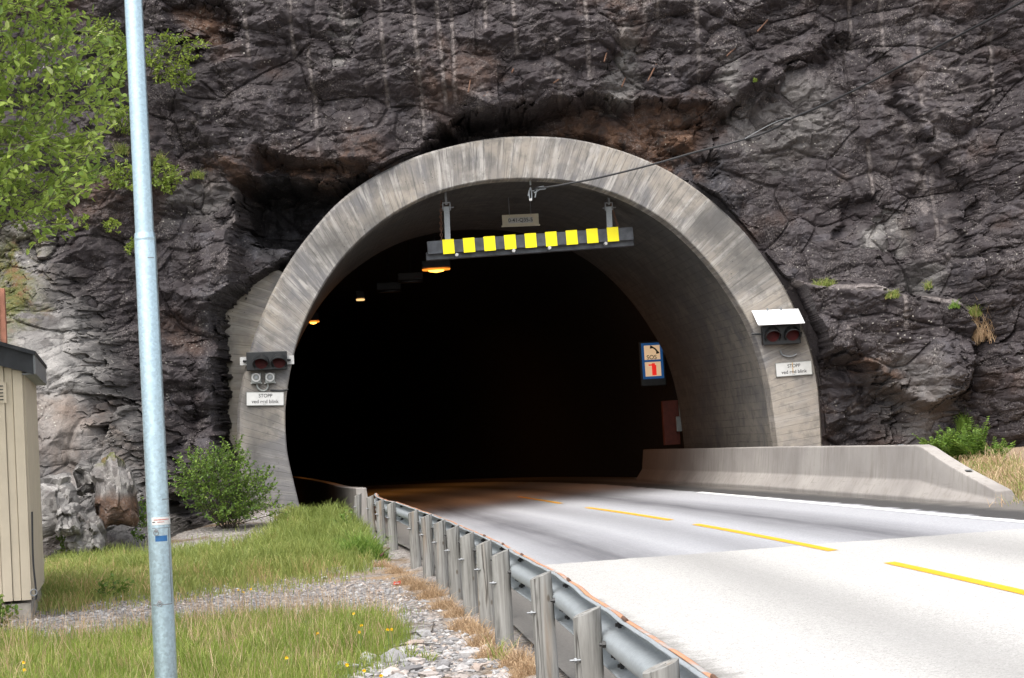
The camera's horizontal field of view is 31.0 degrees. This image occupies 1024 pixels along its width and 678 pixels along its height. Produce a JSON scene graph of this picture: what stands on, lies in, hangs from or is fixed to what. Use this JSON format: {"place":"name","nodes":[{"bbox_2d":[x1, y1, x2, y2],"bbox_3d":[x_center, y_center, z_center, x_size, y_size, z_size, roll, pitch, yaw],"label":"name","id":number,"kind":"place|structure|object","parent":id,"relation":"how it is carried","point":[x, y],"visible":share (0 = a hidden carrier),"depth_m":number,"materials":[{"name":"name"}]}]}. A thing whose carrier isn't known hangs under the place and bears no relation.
{"place":"outdoors","nodes":[
{"label":"outdoors","id":0,"kind":"place"},
{"bbox_2d":[0,574,425,677],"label":"grass","id":1,"kind":"structure","parent":0,"point":[127,646],"depth_m":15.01,"materials":[{"name":"plant"}]},
{"bbox_2d":[36,498,390,614],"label":"grass","id":2,"kind":"structure","parent":0,"point":[292,542],"depth_m":25.87,"materials":[{"name":"plant"}]},
{"bbox_2d":[0,574,442,639],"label":"gravel","id":3,"kind":"structure","parent":0,"point":[334,592],"depth_m":20.95,"materials":[{"name":"gravel"}]},
{"bbox_2d":[0,594,22,627],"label":"weed","id":4,"kind":"object","parent":3,"relation":"on","point":[6,609],"visible":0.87,"depth_m":19.03,"materials":[{"name":"green plant"}]},
{"bbox_2d":[335,629,508,677],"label":"gravel","id":5,"kind":"structure","parent":0,"point":[498,672],"depth_m":14.24,"materials":[{"name":"gravel"}]},
{"bbox_2d":[0,0,1023,558],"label":"cliff","id":6,"kind":"structure","parent":0,"point":[286,124],"depth_m":37.44,"materials":[{"name":"stone"}]},
{"bbox_2d":[51,216,67,228],"bbox_3d":[-8.730,-2.222,35.596,0.345,0.265,0.970,-2,-3,-17],"label":"rock sapling","id":7,"kind":"object","parent":6,"relation":"on","point":[64,219],"visible":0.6,"depth_m":35.45,"materials":[{"name":"green plant"}]},
{"bbox_2d":[76,213,90,229],"bbox_3d":[-8.276,-2.246,35.580,0.268,0.344,0.957,-3,-3,-11],"label":"rock sapling","id":8,"kind":"object","parent":6,"relation":"on","point":[84,217],"visible":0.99,"depth_m":35.52,"materials":[{"name":"green plant"}]},
{"bbox_2d":[76,161,104,184],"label":"ledge tuft","id":9,"kind":"object","parent":6,"relation":"on","point":[90,177],"visible":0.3,"depth_m":36.12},
{"bbox_2d":[87,13,126,95],"bbox_3d":[-7.920,-5.644,36.437,0.971,1.555,0.950,-3,-3,0],"label":"rock sapling","id":10,"kind":"object","parent":6,"relation":"on","point":[102,23],"visible":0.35,"depth_m":36.27,"materials":[{"name":"green plant"}]},
{"bbox_2d":[103,217,121,233],"bbox_3d":[-7.727,-2.197,35.832,0.444,0.373,0.895,-3,-3,0],"label":"rock sapling","id":11,"kind":"object","parent":6,"relation":"on","point":[107,224],"visible":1,"depth_m":35.57,"materials":[{"name":"green plant"}]},
{"bbox_2d":[100,159,132,190],"bbox_3d":[-7.599,-3.175,35.746,0.764,0.674,0.969,-3,-3,0],"label":"rock sapling","id":12,"kind":"object","parent":6,"relation":"on","point":[120,183],"visible":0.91,"depth_m":35.67,"materials":[{"name":"green plant"}]},
{"bbox_2d":[106,100,129,137],"bbox_3d":[-7.617,-4.309,35.984,0.649,0.673,0.780,-5,-4,33],"label":"rock sapling","id":13,"kind":"object","parent":6,"relation":"on","point":[118,118],"visible":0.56,"depth_m":35.91,"materials":[{"name":"green plant"}]},
{"bbox_2d":[109,141,130,156],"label":"ledge tuft","id":14,"kind":"object","parent":6,"relation":"on","point":[122,150],"visible":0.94,"depth_m":36.33,"materials":[{"name":"green plant"}]},
{"bbox_2d":[124,236,133,254],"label":"rock sapling","id":15,"kind":"object","parent":6,"relation":"on","point":[130,247],"visible":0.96,"depth_m":35.83,"materials":[{"name":"green plant"}]},
{"bbox_2d":[154,149,166,166],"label":"ledge tuft","id":16,"kind":"object","parent":6,"relation":"on","point":[160,161],"visible":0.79,"depth_m":36.62,"materials":[{"name":"green plant"}]},
{"bbox_2d":[152,158,187,194],"bbox_3d":[-6.734,-3.172,36.252,0.684,0.808,1.006,-3,-3,0],"label":"rock sapling","id":17,"kind":"object","parent":6,"relation":"on","point":[158,184],"visible":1,"depth_m":36.08,"materials":[{"name":"green plant"}]},
{"bbox_2d":[145,28,210,93],"bbox_3d":[-6.601,-5.511,36.483,1.416,1.361,0.976,-3,-3,0],"label":"rock sapling","id":18,"kind":"object","parent":6,"relation":"on","point":[182,77],"visible":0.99,"depth_m":36.38,"materials":[{"name":"green plant"}]},
{"bbox_2d":[187,168,206,179],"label":"ledge tuft","id":19,"kind":"object","parent":6,"relation":"on","point":[197,175],"visible":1,"depth_m":37.02,"materials":[{"name":"green plant"}]},
{"bbox_2d":[811,275,838,286],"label":"ledge tuft","id":20,"kind":"object","parent":6,"relation":"on","point":[826,282],"visible":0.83,"depth_m":37.73,"materials":[{"name":"green plant"}]},
{"bbox_2d":[884,288,900,298],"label":"ledge tuft","id":21,"kind":"object","parent":6,"relation":"on","point":[895,293],"visible":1,"depth_m":36.65,"materials":[{"name":"green plant"}]},
{"bbox_2d":[923,278,932,290],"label":"ledge tuft","id":22,"kind":"object","parent":6,"relation":"on","point":[928,285],"visible":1,"depth_m":37.72,"materials":[{"name":"green plant"}]},
{"bbox_2d":[948,299,959,308],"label":"ledge tuft","id":23,"kind":"object","parent":6,"relation":"on","point":[954,305],"visible":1,"depth_m":36.47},
{"bbox_2d":[952,411,974,431],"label":"ledge tuft","id":24,"kind":"object","parent":6,"relation":"on","point":[959,424],"visible":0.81,"depth_m":36.96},
{"bbox_2d":[967,304,982,317],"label":"ledge tuft","id":25,"kind":"object","parent":6,"relation":"on","point":[974,311],"visible":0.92,"depth_m":36.89,"materials":[{"name":"green plant"}]},
{"bbox_2d":[968,296,996,344],"bbox_3d":[9.496,-0.371,37.056,1.575,1.101,2.037,-3,-3,0],"label":"ledge tuft","id":26,"kind":"object","parent":6,"relation":"on","point":[982,332],"visible":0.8,"depth_m":36.81,"materials":[{"name":"brown plant"}]},
{"bbox_2d":[1,447,1023,677],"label":"ground","id":27,"kind":"structure","parent":0,"point":[402,553],"depth_m":21.85,"materials":[{"name":"gravel"}]},
{"bbox_2d":[0,288,7,342],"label":"wooden post","id":28,"kind":"object","parent":27,"relation":"on","point":[3,327],"visible":0.17,"depth_m":25.55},
{"bbox_2d":[0,341,46,621],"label":"service hut","id":29,"kind":"object","parent":27,"relation":"on","point":[22,377],"visible":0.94,"depth_m":20.53,"materials":[{"name":"beige paint"}]},
{"bbox_2d":[0,0,129,254],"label":"broadleaf tree","id":30,"kind":"object","parent":27,"relation":"on","point":[51,187],"visible":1,"depth_m":16.11,"materials":[{"name":"green plant"}]},
{"bbox_2d":[64,513,106,555],"bbox_3d":[-7.181,3.316,31.049,0.719,0.763,1.107,-3,-3,0],"label":"boulder","id":31,"kind":"object","parent":27,"relation":"on","point":[93,535],"visible":0.7,"depth_m":30.68,"materials":[{"name":"stone"}]},
{"bbox_2d":[40,472,79,537],"bbox_3d":[-7.756,2.822,31.207,0.920,1.091,1.068,-3,-3,0],"label":"boulder","id":32,"kind":"object","parent":31,"relation":"on","point":[58,491],"visible":0.48,"depth_m":30.82,"materials":[{"name":"stone"}]},
{"bbox_2d":[52,535,68,552],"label":"weed","id":33,"kind":"object","parent":31,"relation":"on","point":[59,538],"visible":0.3,"depth_m":31.24,"materials":[{"name":"green plant"}]},
{"bbox_2d":[55,502,87,535],"bbox_3d":[-7.341,3.019,30.788,0.474,0.572,1.055,-3,-3,0],"label":"boulder","id":34,"kind":"object","parent":31,"relation":"on","point":[72,519],"visible":0.94,"depth_m":30.43,"materials":[{"name":"stone"}]},
{"bbox_2d":[91,452,138,528],"bbox_3d":[-6.754,2.581,31.534,0.764,1.296,1.029,-3,-3,0],"label":"boulder","id":35,"kind":"object","parent":31,"relation":"on","point":[116,492],"visible":0.96,"depth_m":31.15,"materials":[{"name":"stone"}]},
{"bbox_2d":[73,459,95,495],"bbox_3d":[-7.258,2.389,31.814,0.563,0.627,1.086,-3,-3,0],"label":"boulder","id":36,"kind":"object","parent":35,"relation":"on","point":[82,472],"visible":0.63,"depth_m":31.42,"materials":[{"name":"stone"}]},
{"bbox_2d":[95,570,134,596],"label":"weed","id":37,"kind":"object","parent":27,"relation":"on","point":[113,587],"visible":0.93,"depth_m":22.71,"materials":[{"name":"green plant"}]},
{"bbox_2d":[131,496,146,541],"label":"weed","id":38,"kind":"object","parent":27,"relation":"on","point":[141,518],"visible":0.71,"depth_m":31.93,"materials":[{"name":"green plant"}]},
{"bbox_2d":[124,0,177,677],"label":"lamp pole","id":39,"kind":"object","parent":27,"relation":"on","point":[159,540],"visible":1,"depth_m":11.96,"materials":[{"name":"grey metal"}]},
{"bbox_2d":[151,528,172,603],"bbox_3d":[-2.256,1.465,11.885,0.119,0.493,0.029,-2,-3,-19],"label":"hatch door","id":40,"kind":"structure","parent":39,"relation":"in","point":[161,562],"depth_m":11.88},
{"bbox_2d":[167,434,292,528],"bbox_3d":[-5.130,2.605,33.575,2.321,1.707,1.530,-3,-3,0],"label":"bush","id":41,"kind":"object","parent":27,"relation":"on","point":[221,515],"visible":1,"depth_m":33.37,"materials":[{"name":"green plant"}]},
{"bbox_2d":[333,508,355,527],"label":"weed","id":42,"kind":"object","parent":27,"relation":"on","point":[343,514],"visible":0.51,"depth_m":31.80,"materials":[{"name":"green plant"}]},
{"bbox_2d":[323,526,403,560],"bbox_3d":[-2.260,3.063,27.176,1.530,0.704,1.329,-3,-3,0],"label":"grass clump","id":43,"kind":"object","parent":27,"relation":"on","point":[359,543],"visible":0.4,"depth_m":27.08,"materials":[{"name":"plant"}]},
{"bbox_2d":[367,557,395,567],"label":"dry grass tuft","id":44,"kind":"object","parent":27,"relation":"on","point":[379,563],"visible":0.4,"depth_m":25.78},
{"bbox_2d":[382,666,399,674],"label":"stone","id":45,"kind":"object","parent":27,"relation":"on","point":[392,670],"visible":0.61,"depth_m":13.67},
{"bbox_2d":[380,648,406,661],"bbox_3d":[-0.933,2.490,14.452,0.224,0.138,0.151,-3,-3,0],"label":"stone","id":46,"kind":"object","parent":27,"relation":"on","point":[395,657],"visible":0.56,"depth_m":14.42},
{"bbox_2d":[381,562,407,573],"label":"dry grass tuft","id":47,"kind":"object","parent":27,"relation":"on","point":[389,570],"visible":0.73,"depth_m":24.68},
{"bbox_2d":[388,673,406,677],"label":"stone","id":48,"kind":"object","parent":27,"relation":"on","point":[397,675],"visible":1,"depth_m":13.22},
{"bbox_2d":[385,568,420,585],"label":"dry grass tuft","id":49,"kind":"object","parent":27,"relation":"on","point":[406,580],"visible":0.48,"depth_m":22.72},
{"bbox_2d":[392,641,419,656],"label":"grass tuft","id":50,"kind":"object","parent":27,"relation":"on","point":[411,653],"visible":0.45,"depth_m":14.61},
{"bbox_2d":[399,665,422,671],"bbox_3d":[-0.750,2.482,13.727,0.188,0.102,0.155,-2,-3,-18],"label":"stone","id":51,"kind":"object","parent":27,"relation":"on","point":[413,667],"visible":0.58,"depth_m":13.69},
{"bbox_2d":[397,576,429,590],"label":"dry grass tuft","id":52,"kind":"object","parent":27,"relation":"on","point":[415,586],"visible":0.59,"depth_m":21.66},
{"bbox_2d":[405,639,423,645],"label":"stone","id":53,"kind":"object","parent":27,"relation":"on","point":[415,640],"visible":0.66,"depth_m":15.48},
{"bbox_2d":[407,657,425,662],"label":"stone","id":54,"kind":"object","parent":27,"relation":"on","point":[415,660],"visible":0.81,"depth_m":14.16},
{"bbox_2d":[415,629,431,636],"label":"stone","id":55,"kind":"object","parent":27,"relation":"on","point":[424,633],"visible":0.91,"depth_m":16.11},
{"bbox_2d":[401,578,447,598],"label":"dry grass tuft","id":56,"kind":"object","parent":27,"relation":"on","point":[430,593],"visible":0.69,"depth_m":20.42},
{"bbox_2d":[418,671,438,676],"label":"stone","id":57,"kind":"object","parent":27,"relation":"on","point":[428,673],"visible":0.72,"depth_m":13.34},
{"bbox_2d":[416,645,440,660],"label":"grass tuft","id":58,"kind":"object","parent":27,"relation":"on","point":[428,657],"visible":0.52,"depth_m":14.37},
{"bbox_2d":[435,665,449,671],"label":"stone","id":59,"kind":"object","parent":27,"relation":"on","point":[442,668],"visible":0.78,"depth_m":13.50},
{"bbox_2d":[436,660,449,670],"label":"stone","id":60,"kind":"object","parent":27,"relation":"on","point":[443,662],"visible":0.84,"depth_m":13.60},
{"bbox_2d":[426,589,462,609],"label":"dry grass tuft","id":61,"kind":"object","parent":27,"relation":"on","point":[441,602],"visible":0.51,"depth_m":18.74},
{"bbox_2d":[445,637,458,641],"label":"stone","id":62,"kind":"object","parent":27,"relation":"on","point":[453,639],"visible":0.5,"depth_m":15.77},
{"bbox_2d":[437,603,469,617],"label":"dry grass tuft","id":63,"kind":"object","parent":27,"relation":"on","point":[459,610],"visible":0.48,"depth_m":17.87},
{"bbox_2d":[439,610,478,631],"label":"dry grass tuft","id":64,"kind":"object","parent":27,"relation":"on","point":[454,627],"visible":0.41,"depth_m":16.57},
{"bbox_2d":[452,673,468,677],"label":"stone","id":65,"kind":"object","parent":27,"relation":"on","point":[460,675],"visible":1,"depth_m":13.14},
{"bbox_2d":[455,663,469,670],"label":"stone","id":66,"kind":"object","parent":27,"relation":"on","point":[460,666],"visible":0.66,"depth_m":13.50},
{"bbox_2d":[459,649,483,656],"bbox_3d":[-0.318,2.515,14.539,0.234,0.144,0.123,-4,-3,13],"label":"stone","id":67,"kind":"object","parent":27,"relation":"on","point":[465,653],"visible":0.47,"depth_m":14.51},
{"bbox_2d":[450,617,493,635],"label":"dry grass tuft","id":68,"kind":"object","parent":27,"relation":"on","point":[471,629],"visible":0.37,"depth_m":16.20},
{"bbox_2d":[470,663,483,670],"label":"stone","id":69,"kind":"object","parent":27,"relation":"on","point":[477,666],"visible":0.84,"depth_m":13.48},
{"bbox_2d":[455,620,518,647],"bbox_3d":[-0.181,2.465,15.174,0.702,0.300,0.566,-3,-3,0],"label":"dry grass tuft","id":70,"kind":"object","parent":27,"relation":"on","point":[480,639],"visible":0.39,"depth_m":15.14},
{"bbox_2d":[469,638,516,658],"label":"dry grass tuft","id":71,"kind":"object","parent":27,"relation":"on","point":[483,654],"visible":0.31,"depth_m":14.35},
{"bbox_2d":[479,630,520,660],"bbox_3d":[-0.064,2.385,14.153,0.345,0.325,0.616,-6,-4,36],"label":"grass tuft","id":72,"kind":"object","parent":27,"relation":"on","point":[502,650],"visible":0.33,"depth_m":14.12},
{"bbox_2d":[485,634,534,668],"bbox_3d":[0.063,2.350,13.654,0.679,0.331,0.582,-3,-3,0],"label":"dry grass tuft","id":73,"kind":"object","parent":27,"relation":"on","point":[503,662],"visible":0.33,"depth_m":13.61,"materials":[{"name":"plant"}]},
{"bbox_2d":[497,650,535,677],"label":"dry grass tuft","id":74,"kind":"object","parent":27,"relation":"on","point":[524,669],"visible":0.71,"depth_m":12.94,"materials":[{"name":"plant"}]},
{"bbox_2d":[225,136,821,513],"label":"tunnel portal","id":75,"kind":"object","parent":27,"relation":"on","point":[517,366],"visible":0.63,"depth_m":49.73,"materials":[{"name":"concrete"}]},
{"bbox_2d":[251,373,261,383],"bbox_3d":[-5.114,0.791,36.837,0.229,0.216,0.123,-3,-3,-6],"label":"junction box","id":76,"kind":"object","parent":75,"relation":"attached to","point":[255,378],"visible":1,"depth_m":36.79,"materials":[{"name":"grey plastic"}]},
{"bbox_2d":[256,383,268,391],"bbox_3d":[-4.987,0.967,36.862,0.250,0.176,0.036,-3,-3,-7],"label":"conduit","id":77,"kind":"object","parent":75,"relation":"attached to","point":[259,389],"visible":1,"depth_m":36.85,"materials":[{"name":"grey plastic"}]},
{"bbox_2d":[246,392,283,405],"bbox_3d":[-4.935,1.195,36.855,0.756,0.307,0.023,-3,-3,-6],"label":"stop sign plate","id":78,"kind":"object","parent":75,"relation":"attached to","point":[263,398],"visible":1,"depth_m":36.85,"materials":[{"name":"white metal"}]},
{"bbox_2d":[240,351,293,370],"bbox_3d":[-4.884,0.433,36.732,1.073,0.377,0.417,-3,-3,-6],"label":"warning signal","id":79,"kind":"object","parent":75,"relation":"attached to","point":[268,360],"visible":1,"depth_m":36.71,"materials":[{"name":"black plastic"}]},
{"bbox_2d":[264,373,275,383],"bbox_3d":[-4.842,0.787,36.867,0.229,0.216,0.123,-3,-3,-6],"label":"junction box","id":80,"kind":"object","parent":75,"relation":"attached to","point":[269,378],"visible":1,"depth_m":36.82,"materials":[{"name":"grey plastic"}]},
{"bbox_2d":[309,312,319,323],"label":"tunnel lamp","id":81,"kind":"object","parent":75,"relation":"attached to","point":[315,319],"visible":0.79,"depth_m":63.00,"materials":[{"name":"black plastic"}]},
{"bbox_2d":[356,268,364,300],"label":"tunnel lamp","id":82,"kind":"object","parent":75,"relation":"attached to","point":[360,295],"visible":0.98,"depth_m":55.52,"materials":[{"name":"black plastic"}]},
{"bbox_2d":[376,253,400,292],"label":"tunnel lamp","id":83,"kind":"object","parent":75,"relation":"attached to","point":[388,287],"visible":0.92,"depth_m":53.02,"materials":[{"name":"black plastic"}]},
{"bbox_2d":[397,241,422,282],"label":"tunnel lamp","id":84,"kind":"object","parent":75,"relation":"attached to","point":[411,277],"visible":1,"depth_m":50.02,"materials":[{"name":"black metal"}]},
{"bbox_2d":[421,233,450,272],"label":"tunnel lamp","id":85,"kind":"object","parent":75,"relation":"attached to","point":[437,266],"visible":0.93,"depth_m":47.03,"materials":[{"name":"black metal"}]},
{"bbox_2d":[501,198,539,226],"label":"number plate","id":86,"kind":"object","parent":75,"relation":"hanging from","point":[517,220],"visible":0.99,"depth_m":40.91,"materials":[{"name":"grey metal"}]},
{"bbox_2d":[425,192,633,260],"bbox_3d":[0.359,-2.448,38.772,4.407,1.390,0.410,-3,-3,-6],"label":"height barrier","id":87,"kind":"object","parent":75,"relation":"hanging from","point":[449,248],"visible":1,"depth_m":38.63,"materials":[{"name":"metal"}]},
{"bbox_2d":[528,181,531,200],"bbox_3d":[0.364,-3.086,38.053,0.104,0.477,0.060,-3,-3,0],"label":"cable hook","id":88,"kind":"object","parent":75,"relation":"attached to","point":[530,199],"visible":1,"depth_m":38.04,"materials":[{"name":"metal"}]},
{"bbox_2d":[532,186,545,197],"bbox_3d":[0.557,-3.038,37.982,0.284,0.235,0.064,-4,-3,6],"label":"cable grip","id":89,"kind":"object","parent":75,"relation":"attached to","point":[535,192],"visible":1,"depth_m":37.99,"materials":[{"name":"metal"}]},
{"bbox_2d":[532,0,1023,189],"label":"overhead cable","id":90,"kind":"object","parent":89,"relation":"attached to","point":[913,59],"visible":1,"depth_m":35.69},
{"bbox_2d":[638,341,666,386],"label":"emergency sign","id":91,"kind":"object","parent":75,"relation":"attached to","point":[652,363],"visible":0.98,"depth_m":48.62,"materials":[{"name":"blue plastic"}]},
{"bbox_2d":[661,400,680,444],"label":"emergency cabinet","id":92,"kind":"object","parent":75,"relation":"attached to","point":[670,413],"visible":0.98,"depth_m":47.28,"materials":[{"name":"metal"}]},
{"bbox_2d":[676,410,681,430],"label":"switch box","id":93,"kind":"object","parent":75,"relation":"attached to","point":[678,424],"visible":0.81,"depth_m":46.98,"materials":[{"name":"grey plastic"}]},
{"bbox_2d":[751,307,804,345],"bbox_3d":[5.473,-0.276,37.872,1.068,0.772,0.487,-3,-3,-6],"label":"warning signal","id":94,"kind":"object","parent":75,"relation":"attached to","point":[773,332],"visible":1,"depth_m":37.89,"materials":[{"name":"black plastic"}]},
{"bbox_2d":[775,361,811,376],"bbox_3d":[5.823,0.615,38.082,0.768,0.299,0.023,-3,-3,-6],"label":"stop sign plate","id":95,"kind":"object","parent":75,"relation":"attached to","point":[794,368],"visible":1,"depth_m":38.08,"materials":[{"name":"white metal"}]},
{"bbox_2d":[354,493,717,677],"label":"guardrail","id":96,"kind":"object","parent":27,"relation":"on","point":[617,644],"visible":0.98,"depth_m":13.53,"materials":[{"name":"grey metal"}]},
{"bbox_2d":[912,430,952,448],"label":"fern","id":97,"kind":"object","parent":27,"relation":"on","point":[936,441],"visible":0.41,"depth_m":32.22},
{"bbox_2d":[928,425,984,460],"bbox_3d":[7.710,1.862,32.201,0.932,0.747,0.888,-6,-4,40],"label":"fern","id":98,"kind":"object","parent":27,"relation":"on","point":[952,449],"visible":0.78,"depth_m":32.08,"materials":[{"name":"plant"}]},
{"bbox_2d":[941,416,989,461],"bbox_3d":[7.906,1.803,32.005,0.828,0.896,1.049,-4,-3,15],"label":"fern","id":99,"kind":"object","parent":27,"relation":"on","point":[973,448],"visible":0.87,"depth_m":31.80,"materials":[{"name":"plant"}]},
{"bbox_2d":[953,442,1023,506],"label":"dry grass","id":100,"kind":"structure","parent":27,"relation":"on","point":[993,472],"depth_m":28.54,"materials":[{"name":"plant"}]},
{"bbox_2d":[978,436,1015,459],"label":"fern","id":101,"kind":"object","parent":27,"relation":"on","point":[995,446],"visible":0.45,"depth_m":31.76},
{"bbox_2d":[299,477,1023,677],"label":"road","id":102,"kind":"structure","parent":0,"point":[718,603],"depth_m":18.50,"materials":[{"name":"asphalt"}]},
{"bbox_2d":[293,476,376,525],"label":"concrete barrier","id":103,"kind":"object","parent":102,"relation":"on","point":[312,491],"visible":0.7,"depth_m":47.73,"materials":[{"name":"concrete"}]},
{"bbox_2d":[518,496,559,503],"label":"road marking","id":104,"kind":"object","parent":102,"relation":"on","point":[539,499],"visible":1,"depth_m":43.23,"materials":[{"name":"yellow paint"}]},
{"bbox_2d":[586,507,673,519],"bbox_3d":[2.010,3.103,32.889,0.140,0.009,7.555,-3,-3,-8],"label":"road marking","id":105,"kind":"object","parent":102,"relation":"on","point":[631,513],"visible":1,"depth_m":32.31,"materials":[{"name":"yellow paint"}]},
{"bbox_2d":[692,524,836,550],"bbox_3d":[3.123,2.525,23.724,0.140,0.014,7.390,-3,-3,-6],"label":"road marking","id":106,"kind":"object","parent":102,"relation":"on","point":[783,540],"visible":1,"depth_m":22.88,"materials":[{"name":"yellow paint"}]},
{"bbox_2d":[636,444,1020,503],"bbox_3d":[5.100,2.673,37.167,0.753,0.991,24.448,-3,-3,-7],"label":"concrete barrier","id":107,"kind":"object","parent":102,"relation":"on","point":[920,473],"visible":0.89,"depth_m":31.71,"materials":[{"name":"grey concrete"}]},
{"bbox_2d":[696,492,1023,522],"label":"edge line","id":108,"kind":"object","parent":102,"relation":"on","point":[985,518],"visible":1,"depth_m":26.32,"materials":[{"name":"white paint"}]},
{"bbox_2d":[886,562,1023,594],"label":"road marking","id":109,"kind":"object","parent":102,"relation":"on","point":[986,583],"visible":1,"depth_m":15.79,"materials":[{"name":"yellow paint"}]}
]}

